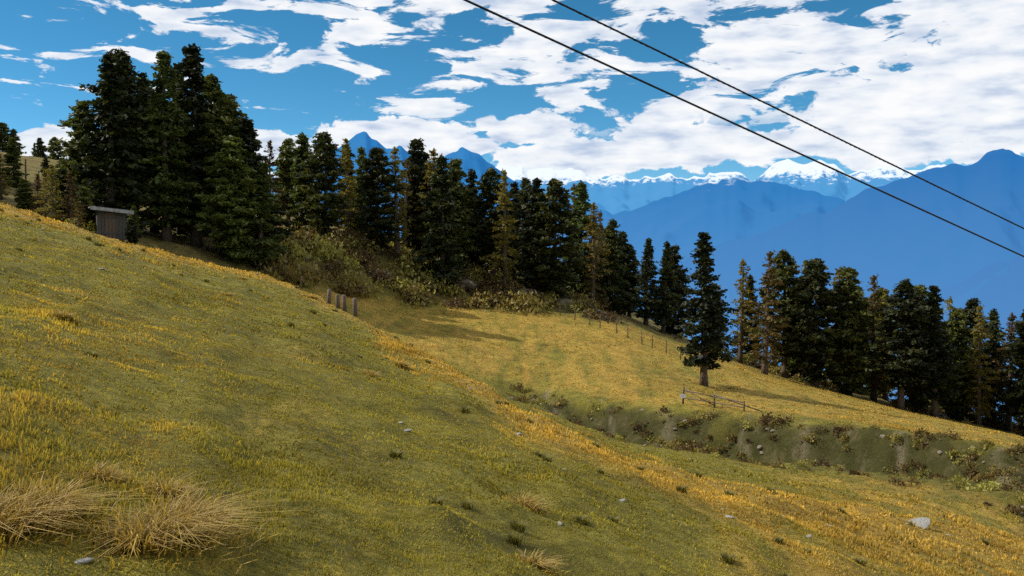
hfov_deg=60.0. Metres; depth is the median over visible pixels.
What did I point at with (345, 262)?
shrub
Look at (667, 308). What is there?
spruce tree
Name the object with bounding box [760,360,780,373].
shrub
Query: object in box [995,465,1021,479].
bank clump
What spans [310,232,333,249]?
shrub
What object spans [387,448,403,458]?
rush
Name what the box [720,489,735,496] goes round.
rush
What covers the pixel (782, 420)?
bank clump
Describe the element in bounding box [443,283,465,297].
shrub
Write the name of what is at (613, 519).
rush
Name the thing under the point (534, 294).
shrub
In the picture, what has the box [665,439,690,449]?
bank clump
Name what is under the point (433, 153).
larch tree
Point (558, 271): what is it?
pine tree
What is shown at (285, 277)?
shrub
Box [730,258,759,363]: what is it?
larch tree
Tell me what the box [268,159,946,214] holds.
mountains
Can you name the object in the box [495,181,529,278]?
spruce tree
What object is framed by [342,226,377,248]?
shrub
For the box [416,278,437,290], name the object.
shrub
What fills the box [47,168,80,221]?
pine tree
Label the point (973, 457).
bank clump
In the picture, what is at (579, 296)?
shrub
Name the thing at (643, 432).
bank clump
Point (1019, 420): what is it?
pine tree
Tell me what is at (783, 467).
bank clump
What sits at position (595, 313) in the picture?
shrub
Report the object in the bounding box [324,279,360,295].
shrub
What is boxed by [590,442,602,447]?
rush
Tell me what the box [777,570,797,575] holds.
rush
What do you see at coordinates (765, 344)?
larch tree
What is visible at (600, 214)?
larch tree
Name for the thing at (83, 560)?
pebble
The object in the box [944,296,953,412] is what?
larch tree
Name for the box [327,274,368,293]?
shrub
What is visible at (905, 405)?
shrub
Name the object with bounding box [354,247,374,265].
shrub
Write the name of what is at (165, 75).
spruce tree
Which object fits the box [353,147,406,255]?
pine tree
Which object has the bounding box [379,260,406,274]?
shrub
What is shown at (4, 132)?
pine tree
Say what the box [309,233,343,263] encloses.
shrub
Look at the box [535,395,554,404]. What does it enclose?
bank clump
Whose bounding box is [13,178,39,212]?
pine tree
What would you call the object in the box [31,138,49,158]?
pine tree
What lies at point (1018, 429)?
shrub
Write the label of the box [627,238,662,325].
spruce tree
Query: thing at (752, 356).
shrub
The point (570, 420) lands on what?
bank clump
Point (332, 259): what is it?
shrub
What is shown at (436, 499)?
rush
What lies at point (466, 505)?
rush
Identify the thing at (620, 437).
bank clump
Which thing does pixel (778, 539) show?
rush
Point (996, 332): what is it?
spruce tree
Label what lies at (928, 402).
pine tree
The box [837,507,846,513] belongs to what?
rush
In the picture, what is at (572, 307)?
shrub
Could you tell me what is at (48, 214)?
bush
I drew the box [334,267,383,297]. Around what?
shrub
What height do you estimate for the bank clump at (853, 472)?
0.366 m
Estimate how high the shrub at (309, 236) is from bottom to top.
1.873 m
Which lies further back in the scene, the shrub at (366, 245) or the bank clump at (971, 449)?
the shrub at (366, 245)
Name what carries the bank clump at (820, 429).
on the terrain at (484, 330)
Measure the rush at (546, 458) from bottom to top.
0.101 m
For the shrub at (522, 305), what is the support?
on the terrain at (484, 330)
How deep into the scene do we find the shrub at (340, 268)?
75.02 m
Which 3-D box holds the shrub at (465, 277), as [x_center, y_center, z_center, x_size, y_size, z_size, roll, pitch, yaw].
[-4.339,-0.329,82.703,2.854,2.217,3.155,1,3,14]
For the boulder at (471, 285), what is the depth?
81.55 m
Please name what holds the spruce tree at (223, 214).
on the terrain at (484, 330)
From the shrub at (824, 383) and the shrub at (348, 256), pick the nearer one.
the shrub at (348, 256)
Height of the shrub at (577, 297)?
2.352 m
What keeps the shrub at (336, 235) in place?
on the terrain at (484, 330)
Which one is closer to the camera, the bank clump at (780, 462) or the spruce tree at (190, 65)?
the bank clump at (780, 462)
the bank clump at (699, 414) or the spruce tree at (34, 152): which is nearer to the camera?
the bank clump at (699, 414)
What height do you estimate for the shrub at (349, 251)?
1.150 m
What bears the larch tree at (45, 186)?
on the terrain at (484, 330)
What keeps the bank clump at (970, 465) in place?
on the terrain at (484, 330)
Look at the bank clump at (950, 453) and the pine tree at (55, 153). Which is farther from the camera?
the pine tree at (55, 153)
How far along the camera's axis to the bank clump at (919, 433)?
37.13 m
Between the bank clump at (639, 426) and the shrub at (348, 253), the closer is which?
the bank clump at (639, 426)
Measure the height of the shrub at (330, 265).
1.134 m
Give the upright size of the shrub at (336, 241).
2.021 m
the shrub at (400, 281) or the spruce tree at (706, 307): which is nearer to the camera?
the spruce tree at (706, 307)
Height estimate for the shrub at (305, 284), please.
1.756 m
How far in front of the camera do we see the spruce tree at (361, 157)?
89.81 m
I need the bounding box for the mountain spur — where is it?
[824,253,1023,422]
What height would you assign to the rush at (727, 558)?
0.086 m
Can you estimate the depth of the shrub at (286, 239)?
75.00 m
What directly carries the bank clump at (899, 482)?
on the terrain at (484, 330)
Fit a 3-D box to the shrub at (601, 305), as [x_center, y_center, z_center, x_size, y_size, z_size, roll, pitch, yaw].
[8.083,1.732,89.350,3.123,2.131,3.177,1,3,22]
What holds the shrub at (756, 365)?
on the terrain at (484, 330)
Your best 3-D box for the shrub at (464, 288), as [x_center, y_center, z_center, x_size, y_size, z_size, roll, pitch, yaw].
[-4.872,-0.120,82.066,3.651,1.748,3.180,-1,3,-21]
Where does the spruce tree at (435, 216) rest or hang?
on the terrain at (484, 330)
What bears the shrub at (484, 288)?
on the terrain at (484, 330)
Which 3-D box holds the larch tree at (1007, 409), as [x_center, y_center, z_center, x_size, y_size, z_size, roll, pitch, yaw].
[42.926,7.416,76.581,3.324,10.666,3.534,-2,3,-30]
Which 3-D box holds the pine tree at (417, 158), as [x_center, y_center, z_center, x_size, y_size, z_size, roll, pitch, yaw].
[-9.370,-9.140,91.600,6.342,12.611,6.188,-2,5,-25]
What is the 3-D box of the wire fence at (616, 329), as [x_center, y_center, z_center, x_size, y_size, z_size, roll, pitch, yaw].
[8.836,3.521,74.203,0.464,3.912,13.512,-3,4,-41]
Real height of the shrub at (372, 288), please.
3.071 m
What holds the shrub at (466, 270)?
on the terrain at (484, 330)
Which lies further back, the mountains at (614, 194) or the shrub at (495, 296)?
the mountains at (614, 194)
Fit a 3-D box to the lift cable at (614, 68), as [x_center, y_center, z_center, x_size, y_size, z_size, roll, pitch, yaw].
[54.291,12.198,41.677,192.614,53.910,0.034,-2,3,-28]
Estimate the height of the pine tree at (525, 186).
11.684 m
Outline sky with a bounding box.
[0,0,1023,180]
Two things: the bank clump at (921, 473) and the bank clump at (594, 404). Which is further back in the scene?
the bank clump at (594, 404)
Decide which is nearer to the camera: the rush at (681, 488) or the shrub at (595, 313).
the rush at (681, 488)
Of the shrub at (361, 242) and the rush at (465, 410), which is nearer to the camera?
the rush at (465, 410)
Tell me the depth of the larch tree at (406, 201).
88.97 m
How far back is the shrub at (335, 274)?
73.78 m
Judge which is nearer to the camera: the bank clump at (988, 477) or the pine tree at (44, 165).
the bank clump at (988, 477)
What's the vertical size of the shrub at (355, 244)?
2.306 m
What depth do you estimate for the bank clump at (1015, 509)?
26.36 m
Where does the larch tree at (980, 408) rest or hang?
on the terrain at (484, 330)
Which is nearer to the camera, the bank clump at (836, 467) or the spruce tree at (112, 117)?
the bank clump at (836, 467)
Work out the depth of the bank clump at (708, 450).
44.23 m
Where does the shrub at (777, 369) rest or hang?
on the terrain at (484, 330)
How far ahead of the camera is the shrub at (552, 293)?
83.02 m
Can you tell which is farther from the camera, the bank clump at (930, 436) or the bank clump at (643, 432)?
the bank clump at (643, 432)
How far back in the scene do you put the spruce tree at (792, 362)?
87.02 m
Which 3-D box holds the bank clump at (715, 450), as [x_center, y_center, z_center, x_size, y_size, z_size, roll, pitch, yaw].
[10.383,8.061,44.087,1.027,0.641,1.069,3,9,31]
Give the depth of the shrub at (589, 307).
82.24 m
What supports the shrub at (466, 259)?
on the terrain at (484, 330)
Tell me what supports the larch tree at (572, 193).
on the terrain at (484, 330)
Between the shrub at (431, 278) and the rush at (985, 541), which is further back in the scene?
the shrub at (431, 278)
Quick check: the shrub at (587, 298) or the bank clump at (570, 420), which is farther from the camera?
the shrub at (587, 298)
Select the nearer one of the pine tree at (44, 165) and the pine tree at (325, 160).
the pine tree at (325, 160)
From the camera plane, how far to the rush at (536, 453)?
10.57 m
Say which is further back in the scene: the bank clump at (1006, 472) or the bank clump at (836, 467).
the bank clump at (836, 467)
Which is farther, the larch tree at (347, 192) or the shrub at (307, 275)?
the larch tree at (347, 192)
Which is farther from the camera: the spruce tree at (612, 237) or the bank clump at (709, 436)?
the spruce tree at (612, 237)
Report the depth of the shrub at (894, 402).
79.45 m
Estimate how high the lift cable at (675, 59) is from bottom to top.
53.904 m
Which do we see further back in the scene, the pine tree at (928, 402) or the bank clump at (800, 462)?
the pine tree at (928, 402)
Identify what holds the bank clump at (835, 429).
on the terrain at (484, 330)
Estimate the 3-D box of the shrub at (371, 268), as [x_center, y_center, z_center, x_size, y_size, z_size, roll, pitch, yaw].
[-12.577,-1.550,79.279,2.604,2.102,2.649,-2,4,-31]
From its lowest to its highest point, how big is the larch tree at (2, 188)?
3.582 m
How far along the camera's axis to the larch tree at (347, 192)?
88.50 m
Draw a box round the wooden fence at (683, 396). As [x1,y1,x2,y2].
[680,387,762,411]
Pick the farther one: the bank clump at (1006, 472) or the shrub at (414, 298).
the shrub at (414, 298)
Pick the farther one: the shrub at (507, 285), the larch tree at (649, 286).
the larch tree at (649, 286)
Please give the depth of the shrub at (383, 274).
77.83 m
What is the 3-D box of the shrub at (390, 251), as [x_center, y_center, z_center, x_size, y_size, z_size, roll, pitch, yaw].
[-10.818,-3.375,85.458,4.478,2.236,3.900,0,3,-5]
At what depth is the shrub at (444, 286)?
81.22 m
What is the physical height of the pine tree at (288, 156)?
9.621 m
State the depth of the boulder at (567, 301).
83.95 m
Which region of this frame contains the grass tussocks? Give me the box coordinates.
[0,276,920,575]
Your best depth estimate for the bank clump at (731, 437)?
44.02 m
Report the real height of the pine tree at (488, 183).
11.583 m
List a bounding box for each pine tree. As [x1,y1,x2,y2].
[0,122,17,152]
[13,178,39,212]
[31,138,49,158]
[39,157,50,179]
[41,100,104,206]
[46,136,65,160]
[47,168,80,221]
[72,186,94,227]
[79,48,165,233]
[124,218,141,244]
[132,77,169,232]
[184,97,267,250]
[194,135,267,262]
[195,73,237,230]
[271,138,311,225]
[295,131,351,237]
[344,178,366,236]
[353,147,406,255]
[390,138,437,250]
[423,157,478,268]
[465,167,523,280]
[515,177,539,261]
[525,178,586,298]
[609,231,638,314]
[613,243,641,317]
[654,244,691,335]
[698,282,724,343]
[747,249,814,378]
[779,258,844,387]
[808,266,879,395]
[829,285,879,385]
[863,288,895,396]
[866,278,938,409]
[887,284,946,408]
[927,321,948,409]
[931,307,992,420]
[963,298,1000,421]
[997,309,1023,435]
[1007,359,1023,424]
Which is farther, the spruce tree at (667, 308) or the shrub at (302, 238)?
the spruce tree at (667, 308)
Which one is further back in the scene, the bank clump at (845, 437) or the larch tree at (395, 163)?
the larch tree at (395, 163)
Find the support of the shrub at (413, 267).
on the terrain at (484, 330)
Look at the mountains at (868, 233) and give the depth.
7126.73 m
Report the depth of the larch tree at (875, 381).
79.54 m
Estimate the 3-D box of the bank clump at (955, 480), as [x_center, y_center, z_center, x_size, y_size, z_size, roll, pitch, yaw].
[15.585,6.845,30.535,1.226,0.911,1.418,-7,11,-22]
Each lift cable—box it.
[463,0,1023,256]
[552,0,1023,228]
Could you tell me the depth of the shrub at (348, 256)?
78.81 m
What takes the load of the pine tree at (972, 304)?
on the terrain at (484, 330)
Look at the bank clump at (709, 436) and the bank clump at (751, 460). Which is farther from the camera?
the bank clump at (709, 436)
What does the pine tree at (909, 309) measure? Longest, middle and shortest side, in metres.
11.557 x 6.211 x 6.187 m
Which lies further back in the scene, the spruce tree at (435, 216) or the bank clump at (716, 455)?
the spruce tree at (435, 216)
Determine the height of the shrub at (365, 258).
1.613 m
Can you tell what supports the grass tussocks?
on the terrain at (484, 330)
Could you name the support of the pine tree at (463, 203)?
on the terrain at (484, 330)
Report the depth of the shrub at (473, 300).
78.46 m
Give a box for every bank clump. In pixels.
[507,380,526,391]
[520,387,532,392]
[522,397,538,402]
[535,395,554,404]
[552,395,569,405]
[566,418,577,424]
[585,402,602,411]
[613,435,623,440]
[628,420,646,433]
[638,428,655,437]
[646,434,662,443]
[656,405,669,414]
[657,438,681,447]
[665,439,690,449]
[677,445,689,450]
[688,418,698,427]
[691,412,702,419]
[692,439,707,448]
[694,409,717,418]
[701,444,719,454]
[705,434,712,441]
[710,451,724,458]
[712,444,728,456]
[725,434,735,444]
[736,451,748,459]
[737,418,754,429]
[745,456,761,463]
[754,415,774,432]
[755,412,772,422]
[761,461,774,466]
[766,431,780,445]
[768,464,786,469]
[769,414,794,427]
[776,457,790,465]
[792,459,808,467]
[794,431,822,442]
[804,458,816,464]
[808,425,830,432]
[815,457,829,466]
[828,426,844,435]
[830,464,846,470]
[839,434,850,442]
[843,421,856,432]
[847,470,861,475]
[868,424,879,428]
[882,461,913,474]
[885,432,904,444]
[888,474,910,487]
[895,469,911,477]
[904,459,919,468]
[904,475,921,487]
[908,427,932,440]
[908,439,922,447]
[913,461,926,470]
[914,468,930,478]
[924,432,940,443]
[928,473,946,478]
[933,428,960,440]
[943,448,966,458]
[946,475,973,490]
[947,446,959,458]
[960,469,978,479]
[961,459,979,474]
[962,453,978,463]
[963,446,980,453]
[963,478,1004,490]
[970,472,995,483]
[976,438,996,449]
[986,462,1000,472]
[991,467,1004,475]
[995,444,1022,451]
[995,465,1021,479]
[995,480,1023,492]
[1003,448,1020,457]
[1005,504,1023,514]
[1014,443,1023,452]
[1014,490,1023,504]
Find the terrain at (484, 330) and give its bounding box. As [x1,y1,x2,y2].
[0,152,1023,575]
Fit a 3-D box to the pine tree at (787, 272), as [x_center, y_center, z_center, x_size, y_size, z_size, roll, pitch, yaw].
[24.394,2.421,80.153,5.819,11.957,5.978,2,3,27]
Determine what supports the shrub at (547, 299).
on the terrain at (484, 330)
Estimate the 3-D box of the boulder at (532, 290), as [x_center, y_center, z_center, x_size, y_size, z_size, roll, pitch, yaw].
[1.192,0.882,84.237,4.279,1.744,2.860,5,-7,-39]
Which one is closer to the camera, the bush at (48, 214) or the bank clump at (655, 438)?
the bank clump at (655, 438)
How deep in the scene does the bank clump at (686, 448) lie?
38.09 m
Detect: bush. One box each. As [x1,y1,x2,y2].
[33,202,64,221]
[63,218,76,226]
[82,221,101,233]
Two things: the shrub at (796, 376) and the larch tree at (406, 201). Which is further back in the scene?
the larch tree at (406, 201)
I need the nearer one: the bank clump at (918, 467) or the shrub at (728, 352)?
the bank clump at (918, 467)
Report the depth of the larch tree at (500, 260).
82.69 m
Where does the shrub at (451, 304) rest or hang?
on the terrain at (484, 330)
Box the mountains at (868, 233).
[613,148,1023,365]
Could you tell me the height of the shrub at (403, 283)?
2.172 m
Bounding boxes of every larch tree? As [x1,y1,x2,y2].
[0,153,12,198]
[29,174,47,215]
[32,164,63,219]
[39,171,50,217]
[57,171,86,226]
[70,202,87,229]
[263,140,284,216]
[332,138,359,234]
[378,146,412,258]
[398,157,421,247]
[413,148,437,262]
[480,168,521,290]
[557,183,584,290]
[579,202,612,301]
[586,210,604,293]
[637,242,658,323]
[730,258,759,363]
[744,250,790,374]
[797,259,814,375]
[823,266,843,388]
[861,275,889,401]
[869,288,896,400]
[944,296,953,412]
[959,305,1000,425]
[990,312,1017,431]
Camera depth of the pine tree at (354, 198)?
95.80 m
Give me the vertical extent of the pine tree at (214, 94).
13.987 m
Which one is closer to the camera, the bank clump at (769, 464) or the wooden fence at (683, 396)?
the bank clump at (769, 464)
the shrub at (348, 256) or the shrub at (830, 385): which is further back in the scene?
the shrub at (830, 385)
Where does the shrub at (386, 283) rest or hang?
on the terrain at (484, 330)
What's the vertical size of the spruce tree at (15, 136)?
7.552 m
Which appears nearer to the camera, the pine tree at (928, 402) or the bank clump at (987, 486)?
the bank clump at (987, 486)
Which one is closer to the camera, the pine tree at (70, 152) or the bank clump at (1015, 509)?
the bank clump at (1015, 509)
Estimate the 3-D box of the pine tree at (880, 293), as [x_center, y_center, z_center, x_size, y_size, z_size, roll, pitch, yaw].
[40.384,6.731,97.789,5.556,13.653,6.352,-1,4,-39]
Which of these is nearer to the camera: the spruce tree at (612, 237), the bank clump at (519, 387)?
the bank clump at (519, 387)
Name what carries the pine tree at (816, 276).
on the terrain at (484, 330)
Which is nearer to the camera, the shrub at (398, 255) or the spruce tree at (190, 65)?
the spruce tree at (190, 65)
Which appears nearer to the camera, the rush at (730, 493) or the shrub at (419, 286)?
the rush at (730, 493)
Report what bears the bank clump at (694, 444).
on the terrain at (484, 330)
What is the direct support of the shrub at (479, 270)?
on the terrain at (484, 330)
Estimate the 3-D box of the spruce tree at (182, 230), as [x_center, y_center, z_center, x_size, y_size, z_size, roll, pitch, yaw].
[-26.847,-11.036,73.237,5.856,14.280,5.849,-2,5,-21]
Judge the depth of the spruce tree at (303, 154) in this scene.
83.42 m
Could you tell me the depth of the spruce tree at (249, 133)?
68.06 m
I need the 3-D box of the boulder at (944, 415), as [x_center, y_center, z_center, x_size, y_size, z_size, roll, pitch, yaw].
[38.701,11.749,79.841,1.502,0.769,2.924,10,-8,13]
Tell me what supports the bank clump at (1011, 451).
on the terrain at (484, 330)
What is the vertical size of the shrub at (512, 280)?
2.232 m
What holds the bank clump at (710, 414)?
on the terrain at (484, 330)
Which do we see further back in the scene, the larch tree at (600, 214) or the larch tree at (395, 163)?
the larch tree at (600, 214)
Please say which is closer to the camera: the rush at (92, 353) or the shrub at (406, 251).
the rush at (92, 353)
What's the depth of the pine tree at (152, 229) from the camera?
71.89 m
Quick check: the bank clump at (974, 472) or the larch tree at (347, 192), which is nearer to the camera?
the bank clump at (974, 472)
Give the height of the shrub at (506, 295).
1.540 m
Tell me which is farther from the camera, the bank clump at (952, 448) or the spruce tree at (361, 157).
the spruce tree at (361, 157)
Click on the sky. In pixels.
(910, 84)
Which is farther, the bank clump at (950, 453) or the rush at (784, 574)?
the bank clump at (950, 453)
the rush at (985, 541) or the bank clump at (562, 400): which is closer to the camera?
the rush at (985, 541)
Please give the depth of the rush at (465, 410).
12.36 m
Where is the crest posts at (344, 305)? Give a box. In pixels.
[300,276,357,316]
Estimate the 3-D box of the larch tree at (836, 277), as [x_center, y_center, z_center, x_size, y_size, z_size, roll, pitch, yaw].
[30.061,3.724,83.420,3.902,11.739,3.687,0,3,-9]
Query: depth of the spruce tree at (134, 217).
60.54 m
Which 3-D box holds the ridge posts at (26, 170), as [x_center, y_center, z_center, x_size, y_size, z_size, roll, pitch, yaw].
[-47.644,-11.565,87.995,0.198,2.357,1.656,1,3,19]
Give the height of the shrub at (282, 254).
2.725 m
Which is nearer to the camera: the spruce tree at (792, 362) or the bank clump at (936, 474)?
the bank clump at (936, 474)
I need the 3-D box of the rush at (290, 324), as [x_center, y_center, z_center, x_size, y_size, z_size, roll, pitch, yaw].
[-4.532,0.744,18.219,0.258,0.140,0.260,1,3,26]
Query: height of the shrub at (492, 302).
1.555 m
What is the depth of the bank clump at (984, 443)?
34.46 m
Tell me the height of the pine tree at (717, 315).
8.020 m
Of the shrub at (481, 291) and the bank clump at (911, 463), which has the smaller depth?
the bank clump at (911, 463)
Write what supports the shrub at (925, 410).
on the terrain at (484, 330)
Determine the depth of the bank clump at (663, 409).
47.83 m
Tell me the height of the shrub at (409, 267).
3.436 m
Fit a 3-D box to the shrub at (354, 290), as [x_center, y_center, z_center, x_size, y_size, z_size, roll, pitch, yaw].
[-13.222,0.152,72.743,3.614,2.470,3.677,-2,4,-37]
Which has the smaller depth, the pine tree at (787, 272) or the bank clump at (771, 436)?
the bank clump at (771, 436)
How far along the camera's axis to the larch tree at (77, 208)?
51.89 m
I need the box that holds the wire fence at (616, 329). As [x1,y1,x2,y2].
[560,304,680,359]
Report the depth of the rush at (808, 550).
9.30 m
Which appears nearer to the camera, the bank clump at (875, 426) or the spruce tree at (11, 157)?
the bank clump at (875, 426)
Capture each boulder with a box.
[368,271,390,279]
[452,279,475,290]
[509,289,541,298]
[555,298,574,306]
[938,414,951,418]
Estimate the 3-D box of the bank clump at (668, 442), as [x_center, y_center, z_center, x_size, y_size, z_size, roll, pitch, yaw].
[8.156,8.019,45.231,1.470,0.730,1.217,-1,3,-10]
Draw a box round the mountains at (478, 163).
[271,131,611,236]
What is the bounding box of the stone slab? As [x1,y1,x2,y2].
[908,517,930,528]
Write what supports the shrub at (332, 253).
on the terrain at (484, 330)
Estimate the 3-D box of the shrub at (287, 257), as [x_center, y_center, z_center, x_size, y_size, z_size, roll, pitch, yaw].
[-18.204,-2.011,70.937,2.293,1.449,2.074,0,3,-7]
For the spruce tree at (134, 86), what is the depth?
65.95 m
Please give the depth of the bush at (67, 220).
53.46 m
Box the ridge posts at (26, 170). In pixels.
[25,159,38,178]
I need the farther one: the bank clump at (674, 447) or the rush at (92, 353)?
the bank clump at (674, 447)
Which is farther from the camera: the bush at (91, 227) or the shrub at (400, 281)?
the shrub at (400, 281)
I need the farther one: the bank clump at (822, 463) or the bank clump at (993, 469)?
the bank clump at (822, 463)
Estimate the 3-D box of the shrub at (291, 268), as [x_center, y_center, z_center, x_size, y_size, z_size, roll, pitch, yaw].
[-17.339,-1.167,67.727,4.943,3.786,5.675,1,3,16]
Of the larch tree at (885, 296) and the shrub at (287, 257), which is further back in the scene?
the larch tree at (885, 296)
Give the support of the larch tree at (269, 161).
on the terrain at (484, 330)
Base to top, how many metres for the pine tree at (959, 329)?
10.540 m
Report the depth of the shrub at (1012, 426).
77.78 m
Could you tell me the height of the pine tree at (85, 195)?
3.060 m
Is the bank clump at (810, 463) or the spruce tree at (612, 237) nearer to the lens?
the bank clump at (810, 463)
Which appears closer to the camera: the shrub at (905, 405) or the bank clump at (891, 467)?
the bank clump at (891, 467)
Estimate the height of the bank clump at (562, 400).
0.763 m
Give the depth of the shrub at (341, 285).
72.32 m
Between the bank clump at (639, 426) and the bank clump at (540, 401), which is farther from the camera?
the bank clump at (540, 401)
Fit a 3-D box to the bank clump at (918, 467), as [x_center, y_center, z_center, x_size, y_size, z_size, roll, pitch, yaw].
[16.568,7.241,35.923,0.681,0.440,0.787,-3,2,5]
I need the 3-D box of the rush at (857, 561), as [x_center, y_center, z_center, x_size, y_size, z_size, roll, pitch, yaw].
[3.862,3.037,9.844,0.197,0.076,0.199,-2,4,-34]
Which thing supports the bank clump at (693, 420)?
on the terrain at (484, 330)
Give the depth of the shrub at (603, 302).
89.46 m
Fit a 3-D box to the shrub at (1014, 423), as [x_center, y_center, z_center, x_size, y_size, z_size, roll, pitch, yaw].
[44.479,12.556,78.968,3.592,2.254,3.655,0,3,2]
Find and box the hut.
[87,206,133,239]
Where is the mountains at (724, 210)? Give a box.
[548,177,845,282]
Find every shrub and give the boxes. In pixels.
[248,249,320,288]
[255,265,283,281]
[260,260,300,284]
[268,241,292,264]
[279,239,315,265]
[279,255,294,269]
[280,232,296,247]
[282,229,321,256]
[288,252,310,262]
[289,236,323,262]
[290,267,323,287]
[290,270,308,287]
[291,221,339,238]
[305,232,324,246]
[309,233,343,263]
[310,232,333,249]
[311,270,336,283]
[312,223,350,248]
[318,261,342,271]
[319,249,348,262]
[322,254,343,262]
[323,256,361,276]
[324,232,349,249]
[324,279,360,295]
[325,257,349,272]
[327,271,347,281]
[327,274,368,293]
[331,274,356,294]
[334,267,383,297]
[335,274,371,299]
[336,246,362,262]
[338,233,379,253]
[339,228,379,251]
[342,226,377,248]
[342,249,359,258]
[343,256,363,269]
[344,270,383,299]
[346,253,360,261]
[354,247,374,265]
[355,249,380,266]
[355,250,373,266]
[356,240,386,256]
[361,259,388,275]
[367,269,392,283]
[373,277,402,291]
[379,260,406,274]
[382,245,416,257]
[385,250,413,261]
[385,250,434,281]
[387,256,428,276]
[387,276,415,288]
[388,288,436,308]
[392,259,417,275]
[395,278,419,293]
[396,281,435,297]
[396,285,436,306]
[402,245,418,256]
[416,268,460,295]
[416,276,443,293]
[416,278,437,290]
[432,267,469,290]
[442,279,479,293]
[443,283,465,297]
[444,297,468,309]
[452,274,479,291]
[458,293,490,308]
[459,256,484,272]
[459,264,486,278]
[462,288,510,311]
[463,285,493,295]
[464,264,490,278]
[465,300,488,307]
[469,287,494,299]
[474,276,516,297]
[474,277,503,294]
[480,290,503,306]
[486,295,504,306]
[487,280,516,292]
[491,274,523,290]
[493,288,548,315]
[494,274,530,289]
[502,290,520,299]
[505,295,542,313]
[515,297,552,312]
[522,287,557,306]
[530,284,567,298]
[538,290,564,305]
[538,294,557,308]
[562,290,596,303]
[564,299,587,312]
[566,300,594,314]
[569,291,588,303]
[570,290,599,309]
[572,299,599,315]
[579,308,601,319]
[585,293,611,310]
[588,295,606,310]
[591,309,628,323]
[720,348,732,354]
[734,354,750,362]
[743,349,761,363]
[748,362,761,368]
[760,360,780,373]
[768,364,792,376]
[791,373,801,379]
[805,379,828,387]
[822,374,839,389]
[888,393,919,411]
[888,397,914,410]
[910,406,930,413]
[999,417,1021,432]
[1002,422,1018,431]
[1014,428,1023,436]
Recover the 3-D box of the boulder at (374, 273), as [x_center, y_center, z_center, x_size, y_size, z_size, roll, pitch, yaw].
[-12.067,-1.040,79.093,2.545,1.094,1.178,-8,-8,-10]
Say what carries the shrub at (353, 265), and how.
on the terrain at (484, 330)
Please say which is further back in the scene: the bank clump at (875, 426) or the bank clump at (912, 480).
the bank clump at (875, 426)
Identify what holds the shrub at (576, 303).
on the terrain at (484, 330)
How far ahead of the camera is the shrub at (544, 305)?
80.04 m
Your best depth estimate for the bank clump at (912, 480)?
30.14 m
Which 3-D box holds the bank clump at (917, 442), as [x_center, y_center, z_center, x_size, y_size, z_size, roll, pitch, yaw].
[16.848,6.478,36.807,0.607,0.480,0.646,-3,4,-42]
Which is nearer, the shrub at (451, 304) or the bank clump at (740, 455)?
the bank clump at (740, 455)
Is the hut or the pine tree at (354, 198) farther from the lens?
the pine tree at (354, 198)
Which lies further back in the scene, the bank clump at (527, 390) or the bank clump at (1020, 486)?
the bank clump at (527, 390)
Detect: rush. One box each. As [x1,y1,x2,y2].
[84,350,98,357]
[286,321,296,326]
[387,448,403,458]
[424,495,443,505]
[460,405,470,413]
[460,500,473,509]
[503,532,522,546]
[509,519,529,531]
[533,451,544,457]
[537,453,552,461]
[571,514,588,524]
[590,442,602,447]
[609,515,620,522]
[675,482,687,493]
[692,471,702,477]
[718,552,735,564]
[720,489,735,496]
[773,536,783,543]
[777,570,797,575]
[802,548,813,554]
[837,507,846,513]
[853,557,867,565]
[978,537,989,545]
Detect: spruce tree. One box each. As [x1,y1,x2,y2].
[0,137,29,186]
[5,128,26,153]
[31,143,37,156]
[69,49,159,229]
[117,49,202,241]
[126,206,142,240]
[144,43,230,246]
[154,70,211,236]
[227,161,292,270]
[232,116,294,262]
[282,132,337,231]
[337,144,367,234]
[349,146,382,235]
[411,153,468,287]
[460,168,489,271]
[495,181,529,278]
[508,177,563,290]
[561,180,607,297]
[585,218,636,314]
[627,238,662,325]
[649,241,681,333]
[674,232,738,386]
[728,274,764,360]
[778,275,825,378]
[908,285,964,416]
[975,308,1017,429]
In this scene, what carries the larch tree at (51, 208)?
on the terrain at (484, 330)
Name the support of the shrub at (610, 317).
on the terrain at (484, 330)
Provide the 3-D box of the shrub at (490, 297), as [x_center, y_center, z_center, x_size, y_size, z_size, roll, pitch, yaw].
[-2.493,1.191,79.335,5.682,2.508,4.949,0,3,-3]
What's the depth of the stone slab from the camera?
16.18 m
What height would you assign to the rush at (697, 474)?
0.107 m
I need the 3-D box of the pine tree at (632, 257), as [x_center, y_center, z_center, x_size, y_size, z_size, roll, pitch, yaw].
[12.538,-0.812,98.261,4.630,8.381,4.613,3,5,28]
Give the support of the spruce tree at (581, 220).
on the terrain at (484, 330)
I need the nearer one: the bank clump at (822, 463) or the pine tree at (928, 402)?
the bank clump at (822, 463)
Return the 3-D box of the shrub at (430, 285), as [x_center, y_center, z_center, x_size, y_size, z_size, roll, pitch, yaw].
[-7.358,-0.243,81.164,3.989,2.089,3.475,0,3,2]
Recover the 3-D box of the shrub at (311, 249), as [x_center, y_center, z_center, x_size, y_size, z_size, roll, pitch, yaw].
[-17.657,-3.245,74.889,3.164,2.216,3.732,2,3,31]
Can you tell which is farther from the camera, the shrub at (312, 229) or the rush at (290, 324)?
the shrub at (312, 229)
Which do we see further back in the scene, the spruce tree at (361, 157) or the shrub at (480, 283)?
the spruce tree at (361, 157)
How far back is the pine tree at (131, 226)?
54.94 m

